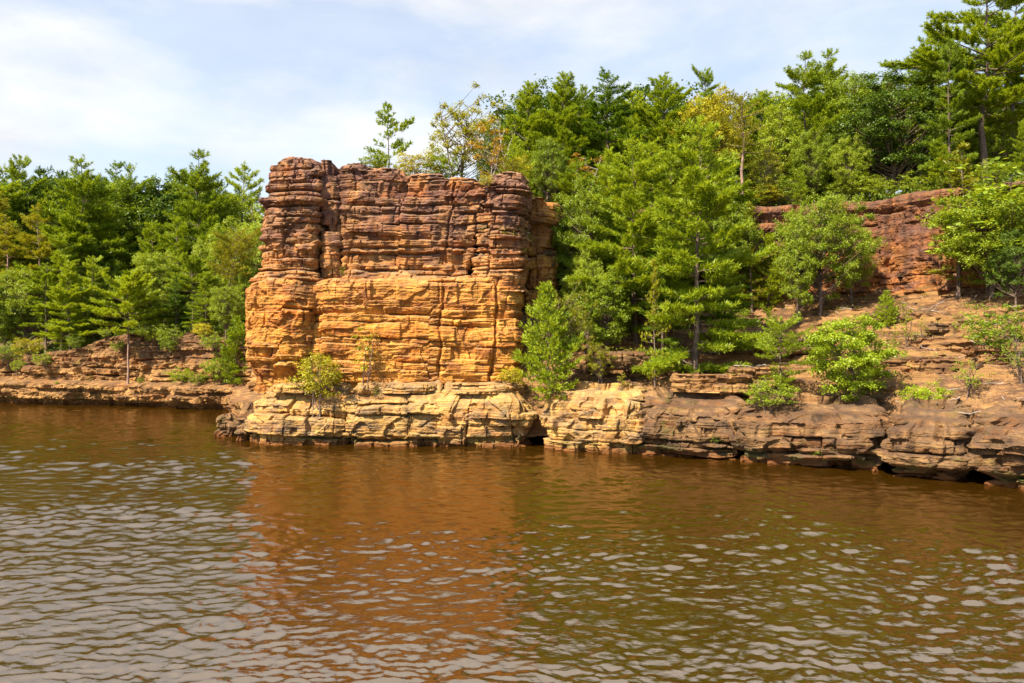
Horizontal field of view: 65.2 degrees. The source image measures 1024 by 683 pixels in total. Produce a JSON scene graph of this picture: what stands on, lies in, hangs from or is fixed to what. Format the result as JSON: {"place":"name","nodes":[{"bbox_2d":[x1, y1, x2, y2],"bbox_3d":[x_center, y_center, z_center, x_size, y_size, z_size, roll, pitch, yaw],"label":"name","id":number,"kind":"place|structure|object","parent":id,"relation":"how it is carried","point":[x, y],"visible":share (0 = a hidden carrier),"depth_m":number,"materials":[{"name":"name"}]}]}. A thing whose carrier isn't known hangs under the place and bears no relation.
{"place":"outdoors","nodes":[
{"label":"outdoors","id":0,"kind":"place"},
{"bbox_2d":[0,254,475,351],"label":"forest ground","id":1,"kind":"structure","parent":0,"point":[50,342],"depth_m":90.00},
{"bbox_2d":[0,214,33,347],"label":"white pine","id":2,"kind":"object","parent":1,"relation":"on","point":[11,233],"visible":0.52,"depth_m":87.64,"materials":[{"name":"green plant"}]},
{"bbox_2d":[0,164,37,327],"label":"white pine","id":3,"kind":"object","parent":1,"relation":"on","point":[7,191],"visible":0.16,"depth_m":96.98,"materials":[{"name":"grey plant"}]},
{"bbox_2d":[0,153,46,328],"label":"white pine","id":4,"kind":"object","parent":1,"relation":"on","point":[14,172],"visible":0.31,"depth_m":99.51,"materials":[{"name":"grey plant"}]},
{"bbox_2d":[4,203,79,345],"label":"white pine","id":5,"kind":"object","parent":1,"relation":"on","point":[45,250],"visible":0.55,"depth_m":86.32,"materials":[{"name":"green plant"}]},
{"bbox_2d":[15,186,87,322],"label":"white pine","id":6,"kind":"object","parent":1,"relation":"on","point":[53,221],"visible":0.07,"depth_m":94.74,"materials":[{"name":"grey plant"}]},
{"bbox_2d":[3,153,128,336],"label":"white pine","id":7,"kind":"object","parent":1,"relation":"on","point":[76,226],"visible":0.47,"depth_m":88.75,"materials":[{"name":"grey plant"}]},
{"bbox_2d":[69,194,144,329],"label":"white pine","id":8,"kind":"object","parent":1,"relation":"on","point":[99,235],"visible":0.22,"depth_m":92.26,"materials":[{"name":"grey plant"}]},
{"bbox_2d":[0,332,263,415],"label":"sandstone cliff","id":9,"kind":"structure","parent":1,"relation":"on","point":[102,364],"depth_m":74.81,"materials":[{"name":"stone"}]},
{"bbox_2d":[0,291,34,351],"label":"broadleaf tree","id":10,"kind":"object","parent":9,"relation":"on","point":[6,333],"visible":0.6,"depth_m":82.64,"materials":[{"name":"green plant"}]},
{"bbox_2d":[0,267,69,352],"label":"broadleaf tree","id":11,"kind":"object","parent":9,"relation":"on","point":[21,289],"visible":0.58,"depth_m":83.10,"materials":[{"name":"green plant"}]},
{"bbox_2d":[19,262,64,353],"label":"white pine","id":12,"kind":"object","parent":9,"relation":"on","point":[45,274],"visible":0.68,"depth_m":81.50,"materials":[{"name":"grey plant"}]},
{"bbox_2d":[17,229,91,349],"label":"white pine","id":13,"kind":"object","parent":9,"relation":"on","point":[58,256],"visible":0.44,"depth_m":83.22,"materials":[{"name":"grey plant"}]},
{"bbox_2d":[31,260,99,349],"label":"white pine","id":14,"kind":"object","parent":9,"relation":"on","point":[65,295],"visible":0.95,"depth_m":78.93,"materials":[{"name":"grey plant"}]},
{"bbox_2d":[70,255,113,341],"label":"white pine","id":15,"kind":"object","parent":9,"relation":"on","point":[90,264],"visible":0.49,"depth_m":82.85,"materials":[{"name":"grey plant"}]},
{"bbox_2d":[79,267,173,384],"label":"red pine","id":16,"kind":"object","parent":9,"relation":"on","point":[133,283],"visible":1,"depth_m":73.61,"materials":[{"name":"green plant"}]},
{"bbox_2d":[130,250,199,325],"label":"broadleaf tree","id":17,"kind":"object","parent":9,"relation":"on","point":[165,269],"visible":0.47,"depth_m":81.63,"materials":[{"name":"green plant"}]},
{"bbox_2d":[151,216,204,326],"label":"white pine","id":18,"kind":"object","parent":9,"relation":"on","point":[182,228],"visible":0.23,"depth_m":85.61,"materials":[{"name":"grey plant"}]},
{"bbox_2d":[164,251,221,331],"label":"red pine","id":19,"kind":"object","parent":9,"relation":"on","point":[194,263],"visible":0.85,"depth_m":79.18,"materials":[{"name":"green plant"}]},
{"bbox_2d":[182,272,221,334],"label":"white pine","id":20,"kind":"object","parent":9,"relation":"on","point":[207,288],"visible":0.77,"depth_m":73.95,"materials":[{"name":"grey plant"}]},
{"bbox_2d":[207,284,245,337],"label":"broadleaf tree","id":21,"kind":"object","parent":9,"relation":"on","point":[224,317],"visible":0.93,"depth_m":72.59,"materials":[{"name":"green plant"}]},
{"bbox_2d":[216,315,247,385],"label":"young pine","id":22,"kind":"object","parent":9,"relation":"on","point":[231,347],"visible":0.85,"depth_m":69.52,"materials":[{"name":"green plant"}]},
{"bbox_2d":[205,226,261,300],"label":"broadleaf tree","id":23,"kind":"object","parent":9,"relation":"on","point":[239,247],"visible":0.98,"depth_m":78.82,"materials":[{"name":"green plant"}]},
{"bbox_2d":[118,220,165,329],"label":"white pine","id":24,"kind":"object","parent":1,"relation":"on","point":[149,230],"visible":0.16,"depth_m":87.61,"materials":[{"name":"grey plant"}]},
{"bbox_2d":[96,171,228,269],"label":"broadleaf tree","id":25,"kind":"object","parent":1,"relation":"on","point":[123,196],"visible":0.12,"depth_m":98.23,"materials":[{"name":"green plant"}]},
{"bbox_2d":[131,148,245,319],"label":"white pine","id":26,"kind":"object","parent":1,"relation":"on","point":[198,180],"visible":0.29,"depth_m":88.53,"materials":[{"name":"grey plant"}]},
{"bbox_2d":[190,216,265,320],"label":"broadleaf tree","id":27,"kind":"object","parent":1,"relation":"on","point":[198,247],"visible":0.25,"depth_m":84.77,"materials":[{"name":"green plant"}]},
{"bbox_2d":[224,186,263,286],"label":"broadleaf tree","id":28,"kind":"object","parent":1,"relation":"on","point":[256,217],"visible":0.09,"depth_m":91.80,"materials":[{"name":"green plant"}]},
{"bbox_2d":[224,161,264,315],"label":"white pine","id":29,"kind":"object","parent":1,"relation":"on","point":[246,180],"visible":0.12,"depth_m":97.49,"materials":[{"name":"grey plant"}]},
{"bbox_2d":[244,156,537,447],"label":"sandstone bluff","id":30,"kind":"structure","parent":1,"relation":"on","point":[401,247],"depth_m":47.65,"materials":[{"name":"stone"}]},
{"bbox_2d":[284,352,343,416],"bbox_3d":[-11.028,2.518,46.234,3.298,4.246,3.847,0,0,-36],"label":"shrub","id":31,"kind":"object","parent":30,"relation":"on","point":[308,373],"visible":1,"depth_m":45.99,"materials":[{"name":"green plant"}]},
{"bbox_2d":[363,100,414,173],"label":"white pine","id":32,"kind":"object","parent":30,"relation":"on","point":[398,142],"visible":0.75,"depth_m":51.77,"materials":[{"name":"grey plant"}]},
{"bbox_2d":[419,146,472,178],"bbox_3d":[-4.404,-11.020,51.561,2.797,3.039,3.697,0,0,44],"label":"shrub","id":33,"kind":"object","parent":30,"relation":"on","point":[445,168],"visible":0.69,"depth_m":51.10,"materials":[{"name":"green plant"}]},
{"bbox_2d":[423,81,508,177],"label":"broadleaf tree","id":34,"kind":"object","parent":30,"relation":"on","point":[464,130],"visible":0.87,"depth_m":51.60,"materials":[{"name":"green plant"}]},
{"bbox_2d":[465,118,507,177],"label":"autumn tree","id":35,"kind":"object","parent":30,"relation":"on","point":[495,150],"visible":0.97,"depth_m":49.96,"materials":[{"name":"green plant"}]},
{"bbox_2d":[0,74,1023,320],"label":"wood","id":36,"kind":"object","parent":1,"relation":"on","point":[152,198],"visible":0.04,"depth_m":97.16,"materials":[{"name":"plant"}]},
{"bbox_2d":[0,169,1023,353],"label":"undergrowth","id":37,"kind":"object","parent":1,"relation":"on","point":[221,329],"visible":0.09,"depth_m":76.91,"materials":[{"name":"green plant"}]},
{"bbox_2d":[483,80,562,196],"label":"white pine","id":38,"kind":"object","parent":1,"relation":"on","point":[524,104],"visible":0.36,"depth_m":65.18,"materials":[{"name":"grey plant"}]},
{"bbox_2d":[528,137,570,201],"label":"broadleaf tree","id":39,"kind":"object","parent":1,"relation":"on","point":[542,164],"visible":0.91,"depth_m":59.31,"materials":[{"name":"green plant"}]},
{"bbox_2d":[528,71,602,201],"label":"white pine","id":40,"kind":"object","parent":1,"relation":"on","point":[566,123],"visible":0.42,"depth_m":63.97,"materials":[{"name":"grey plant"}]},
{"bbox_2d":[559,84,615,195],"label":"white pine","id":41,"kind":"object","parent":1,"relation":"on","point":[593,144],"visible":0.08,"depth_m":69.15,"materials":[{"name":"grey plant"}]},
{"bbox_2d":[564,65,653,174],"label":"white pine","id":42,"kind":"object","parent":1,"relation":"on","point":[607,107],"visible":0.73,"depth_m":62.97,"materials":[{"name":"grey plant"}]},
{"bbox_2d":[621,71,706,207],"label":"white pine","id":43,"kind":"object","parent":1,"relation":"on","point":[671,96],"visible":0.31,"depth_m":66.10,"materials":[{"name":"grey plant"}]},
{"bbox_2d":[662,81,754,179],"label":"broadleaf tree","id":44,"kind":"object","parent":1,"relation":"on","point":[716,114],"visible":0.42,"depth_m":64.72,"materials":[{"name":"green plant"}]},
{"bbox_2d":[737,88,809,206],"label":"white pine","id":45,"kind":"object","parent":1,"relation":"on","point":[763,97],"visible":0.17,"depth_m":69.16,"materials":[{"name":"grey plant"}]},
{"bbox_2d":[751,88,803,205],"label":"broadleaf tree","id":46,"kind":"object","parent":1,"relation":"on","point":[780,135],"visible":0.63,"depth_m":65.02,"materials":[{"name":"green plant"}]},
{"bbox_2d":[555,181,1023,298],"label":"sandstone cliff","id":47,"kind":"structure","parent":1,"relation":"on","point":[897,224],"depth_m":55.87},
{"bbox_2d":[719,88,767,204],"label":"red pine","id":48,"kind":"object","parent":47,"relation":"on","point":[741,110],"visible":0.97,"depth_m":60.51,"materials":[{"name":"green plant"}]},
{"bbox_2d":[739,135,784,206],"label":"broadleaf tree","id":49,"kind":"object","parent":47,"relation":"on","point":[771,177],"visible":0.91,"depth_m":62.58,"materials":[{"name":"green plant"}]},
{"bbox_2d":[786,125,838,196],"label":"broadleaf tree","id":50,"kind":"object","parent":47,"relation":"on","point":[819,171],"visible":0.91,"depth_m":62.31,"materials":[{"name":"green plant"}]},
{"bbox_2d":[827,132,874,200],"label":"broadleaf tree","id":51,"kind":"object","parent":47,"relation":"on","point":[840,172],"visible":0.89,"depth_m":60.92,"materials":[{"name":"green plant"}]},
{"bbox_2d":[819,65,954,193],"bbox_3d":[28.418,-15.494,61.600,10.247,10.713,10.689,0,0,26],"label":"oak tree","id":52,"kind":"object","parent":47,"relation":"on","point":[894,157],"visible":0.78,"depth_m":59.78,"materials":[{"name":"green plant"}]},
{"bbox_2d":[752,50,848,204],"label":"white pine","id":53,"kind":"object","parent":1,"relation":"on","point":[810,78],"visible":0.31,"depth_m":66.98,"materials":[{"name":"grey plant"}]},
{"bbox_2d":[796,47,849,195],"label":"white pine","id":54,"kind":"object","parent":1,"relation":"on","point":[829,67],"visible":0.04,"depth_m":70.99,"materials":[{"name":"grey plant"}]},
{"bbox_2d":[809,69,877,188],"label":"broadleaf tree","id":55,"kind":"object","parent":1,"relation":"on","point":[851,84],"visible":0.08,"depth_m":65.62,"materials":[{"name":"green plant"}]},
{"bbox_2d":[819,78,931,189],"bbox_3d":[29.644,-15.762,65.240,8.909,10.604,9.799,0,0,2],"label":"broadleaf tree","id":56,"kind":"object","parent":1,"relation":"on","point":[850,109],"visible":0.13,"depth_m":63.30,"materials":[{"name":"green plant"}]},
{"bbox_2d":[921,135,956,190],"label":"young pine","id":57,"kind":"object","parent":1,"relation":"on","point":[943,152],"visible":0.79,"depth_m":55.72,"materials":[{"name":"green plant"}]},
{"bbox_2d":[877,0,1023,184],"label":"white pine","id":58,"kind":"object","parent":1,"relation":"on","point":[927,57],"visible":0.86,"depth_m":56.79,"materials":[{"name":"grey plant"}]},
{"bbox_2d":[918,35,982,187],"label":"white pine","id":59,"kind":"object","parent":1,"relation":"on","point":[947,115],"visible":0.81,"depth_m":55.18,"materials":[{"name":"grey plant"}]},
{"bbox_2d":[933,0,1023,176],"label":"white pine","id":60,"kind":"object","parent":1,"relation":"on","point":[1013,81],"visible":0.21,"depth_m":62.33,"materials":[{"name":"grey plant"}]},
{"bbox_2d":[968,119,1023,181],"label":"broadleaf tree","id":61,"kind":"object","parent":1,"relation":"on","point":[1002,141],"visible":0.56,"depth_m":59.56,"materials":[{"name":"green plant"}]},
{"bbox_2d":[0,402,1023,682],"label":"river water","id":62,"kind":"structure","parent":0,"point":[146,544],"depth_m":21.42,"materials":[{"name":"brown liquid"}]},
{"bbox_2d":[0,0,1023,247],"label":"sky","id":63,"kind":"structure","parent":0,"point":[148,84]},
{"bbox_2d":[515,284,1023,471],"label":"hillside","id":64,"kind":"structure","parent":0,"point":[1011,387],"depth_m":47.51,"materials":[{"name":"brown stone"}]},
{"bbox_2d":[524,197,565,321],"bbox_3d":[1.969,-5.076,55.395,3.467,9.153,6.848,0,0,0],"label":"rock outcrop","id":65,"kind":"object","parent":64,"relation":"on","point":[542,221],"visible":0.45,"depth_m":52.87,"materials":[{"name":"stone"}]},
{"bbox_2d":[538,279,598,384],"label":"broadleaf tree","id":66,"kind":"object","parent":64,"relation":"on","point":[574,316],"visible":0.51,"depth_m":47.30,"materials":[{"name":"green plant"}]},
{"bbox_2d":[551,158,607,295],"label":"white pine","id":67,"kind":"object","parent":64,"relation":"on","point":[564,183],"visible":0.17,"depth_m":56.49,"materials":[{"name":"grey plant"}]},
{"bbox_2d":[558,247,611,344],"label":"broadleaf tree","id":68,"kind":"object","parent":64,"relation":"on","point":[585,266],"visible":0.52,"depth_m":50.68,"materials":[{"name":"green plant"}]},
{"bbox_2d":[550,172,629,298],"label":"broadleaf tree","id":69,"kind":"object","parent":64,"relation":"on","point":[592,207],"visible":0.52,"depth_m":53.58,"materials":[{"name":"green plant"}]},
{"bbox_2d":[539,380,646,453],"bbox_3d":[4.827,4.719,44.691,6.501,4.962,3.886,0,0,26],"label":"rock outcrop","id":70,"kind":"object","parent":64,"relation":"on","point":[589,416],"visible":0.66,"depth_m":43.61,"materials":[{"name":"stone"}]},
{"bbox_2d":[508,280,584,401],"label":"young pine","id":71,"kind":"object","parent":70,"relation":"on","point":[542,307],"visible":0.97,"depth_m":45.22,"materials":[{"name":"green plant"}]},
{"bbox_2d":[582,335,617,382],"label":"broadleaf tree","id":72,"kind":"object","parent":70,"relation":"on","point":[600,358],"visible":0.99,"depth_m":45.90,"materials":[{"name":"green plant"}]},
{"bbox_2d":[575,265,632,351],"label":"broadleaf tree","id":73,"kind":"object","parent":64,"relation":"on","point":[605,329],"visible":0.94,"depth_m":48.86,"materials":[{"name":"green plant"}]},
{"bbox_2d":[565,146,646,311],"bbox_3d":[6.381,-7.618,56.467,6.601,12.435,7.372,0,0,45],"label":"white pine","id":74,"kind":"object","parent":64,"relation":"on","point":[605,174],"visible":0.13,"depth_m":55.58,"materials":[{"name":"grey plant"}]},
{"bbox_2d":[586,351,651,370],"bbox_3d":[6.392,1.123,47.465,4.072,1.154,1.982,0,0,0],"label":"rock ledge","id":75,"kind":"object","parent":64,"relation":"on","point":[627,360],"visible":0.67,"depth_m":46.81,"materials":[{"name":"brown stone"}]},
{"bbox_2d":[563,133,707,343],"bbox_3d":[7.773,-6.432,51.688,9.730,14.171,9.941,0,0,8],"label":"white pine","id":76,"kind":"object","parent":64,"relation":"on","point":[628,205],"visible":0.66,"depth_m":51.02,"materials":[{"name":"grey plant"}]},
{"bbox_2d":[639,259,675,386],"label":"slim pine","id":77,"kind":"object","parent":64,"relation":"on","point":[653,303],"visible":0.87,"depth_m":45.87,"materials":[{"name":"green plant"}]},
{"bbox_2d":[604,136,710,291],"bbox_3d":[9.738,-8.282,58.310,9.015,13.115,6.351,0,0,-27],"label":"white pine","id":78,"kind":"object","parent":64,"relation":"on","point":[652,144],"visible":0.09,"depth_m":57.59,"materials":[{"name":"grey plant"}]},
{"bbox_2d":[632,229,689,349],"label":"white pine","id":79,"kind":"object","parent":64,"relation":"on","point":[670,341],"visible":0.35,"depth_m":49.67,"materials":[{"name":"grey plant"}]},
{"bbox_2d":[628,148,705,320],"bbox_3d":[10.463,-7.163,55.139,5.651,12.730,8.021,0,0,22],"label":"white pine","id":80,"kind":"object","parent":64,"relation":"on","point":[669,159],"visible":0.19,"depth_m":54.52,"materials":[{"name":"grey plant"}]},
{"bbox_2d":[636,387,745,459],"bbox_3d":[9.403,4.821,42.386,6.434,4.758,3.821,0,0,24],"label":"rock outcrop","id":81,"kind":"object","parent":64,"relation":"on","point":[685,424],"visible":0.65,"depth_m":41.48,"materials":[{"name":"brown stone"}]},
{"bbox_2d":[630,115,776,375],"bbox_3d":[10.928,-5.202,47.160,8.922,15.991,8.627,0,0,-11],"label":"white pine","id":82,"kind":"object","parent":64,"relation":"on","point":[704,194],"visible":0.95,"depth_m":45.65,"materials":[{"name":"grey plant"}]},
{"bbox_2d":[667,373,755,392],"bbox_3d":[10.682,2.205,43.043,4.774,0.990,2.330,0,0,22],"label":"rock","id":83,"kind":"object","parent":64,"relation":"on","point":[710,383],"visible":0.98,"depth_m":42.19,"materials":[{"name":"stone"}]},
{"bbox_2d":[687,242,763,340],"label":"white pine","id":84,"kind":"object","parent":64,"relation":"on","point":[725,315],"visible":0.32,"depth_m":48.64,"materials":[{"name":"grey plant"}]},
{"bbox_2d":[691,149,760,303],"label":"white pine","id":85,"kind":"object","parent":64,"relation":"on","point":[740,199],"visible":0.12,"depth_m":57.51,"materials":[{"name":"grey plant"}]},
{"bbox_2d":[690,185,763,312],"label":"broadleaf tree","id":86,"kind":"object","parent":64,"relation":"on","point":[712,222],"visible":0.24,"depth_m":56.24,"materials":[{"name":"green plant"}]},
{"bbox_2d":[474,227,1023,396],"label":"ground cover","id":87,"kind":"object","parent":64,"relation":"on","point":[782,332],"visible":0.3,"depth_m":47.99,"materials":[{"name":"green plant"}]},
{"bbox_2d":[477,223,1023,418],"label":"scree","id":88,"kind":"structure","parent":64,"relation":"on","point":[552,253],"depth_m":47.50,"materials":[{"name":"brown stone"}]},
{"bbox_2d":[738,201,775,311],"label":"slim pine","id":89,"kind":"object","parent":64,"relation":"on","point":[751,281],"visible":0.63,"depth_m":56.85,"materials":[{"name":"green plant"}]},
{"bbox_2d":[743,232,790,309],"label":"young pine","id":90,"kind":"object","parent":64,"relation":"on","point":[770,274],"visible":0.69,"depth_m":57.25,"materials":[{"name":"green plant"}]},
{"bbox_2d":[777,212,817,323],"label":"broadleaf tree","id":91,"kind":"object","parent":64,"relation":"on","point":[799,286],"visible":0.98,"depth_m":52.55,"materials":[{"name":"green plant"}]},
{"bbox_2d":[729,391,891,471],"bbox_3d":[14.601,4.866,39.086,7.707,4.668,3.762,0,0,30],"label":"rock outcrop","id":92,"kind":"object","parent":64,"relation":"on","point":[849,434],"visible":0.68,"depth_m":38.16,"materials":[{"name":"brown stone"}]},
{"bbox_2d":[739,373,800,414],"bbox_3d":[12.743,2.685,39.719,2.564,2.264,3.389,0,0,-30],"label":"shrub","id":93,"kind":"object","parent":92,"relation":"on","point":[760,396],"visible":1,"depth_m":39.28,"materials":[{"name":"green plant"}]},
{"bbox_2d":[754,304,818,398],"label":"pine","id":94,"kind":"object","parent":92,"relation":"on","point":[765,346],"visible":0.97,"depth_m":40.38,"materials":[{"name":"green plant"}]},
{"bbox_2d":[772,191,887,315],"bbox_3d":[21.084,-5.758,54.186,6.716,8.882,7.387,0,0,1],"label":"broadleaf tree","id":95,"kind":"object","parent":64,"relation":"on","point":[824,232],"visible":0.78,"depth_m":52.80,"materials":[{"name":"green plant"}]},
{"bbox_2d":[829,211,878,302],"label":"broadleaf tree","id":96,"kind":"object","parent":64,"relation":"on","point":[869,272],"visible":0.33,"depth_m":55.21,"materials":[{"name":"green plant"}]},
{"bbox_2d":[801,312,909,401],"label":"broadleaf tree","id":97,"kind":"object","parent":64,"relation":"on","point":[865,361],"visible":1,"depth_m":38.88,"materials":[{"name":"green plant"}]},
{"bbox_2d":[875,397,976,480],"bbox_3d":[18.678,4.859,35.608,4.081,4.683,4.195,0,0,-44],"label":"rock outcrop","id":98,"kind":"object","parent":64,"relation":"on","point":[929,438],"visible":0.66,"depth_m":34.68,"materials":[{"name":"brown stone"}]},
{"bbox_2d":[906,358,979,375],"bbox_3d":[22.156,1.381,41.031,3.516,1.037,1.317,0,0,33],"label":"rock ledge","id":99,"kind":"object","parent":64,"relation":"on","point":[938,366],"visible":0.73,"depth_m":40.82,"materials":[{"name":"stone"}]},
{"bbox_2d":[915,140,990,297],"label":"slim pine","id":100,"kind":"object","parent":64,"relation":"on","point":[956,181],"visible":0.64,"depth_m":50.45,"materials":[{"name":"green plant"}]},
{"bbox_2d":[918,150,1023,295],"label":"broadleaf tree","id":101,"kind":"object","parent":64,"relation":"on","point":[1013,193],"visible":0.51,"depth_m":47.26,"materials":[{"name":"green plant"}]},
{"bbox_2d":[921,185,1023,299],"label":"broadleaf tree","id":102,"kind":"object","parent":64,"relation":"on","point":[960,239],"visible":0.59,"depth_m":47.41,"materials":[{"name":"green plant"}]},
{"bbox_2d":[952,302,1023,354],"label":"shrub","id":103,"kind":"object","parent":64,"relation":"on","point":[986,329],"visible":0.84,"depth_m":40.06,"materials":[{"name":"green plant"}]},
{"bbox_2d":[961,345,1023,365],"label":"rock ledge","id":104,"kind":"object","parent":64,"relation":"on","point":[977,351],"visible":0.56,"depth_m":39.79,"materials":[{"name":"stone"}]},
{"bbox_2d":[966,398,1023,489],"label":"rock outcrop","id":105,"kind":"object","parent":64,"relation":"on","point":[995,444],"visible":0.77,"depth_m":32.74,"materials":[{"name":"brown stone"}]},
{"bbox_2d":[980,229,1023,305],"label":"oak tree","id":106,"kind":"object","parent":64,"relation":"on","point":[1013,277],"visible":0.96,"depth_m":45.38,"materials":[{"name":"green plant"}]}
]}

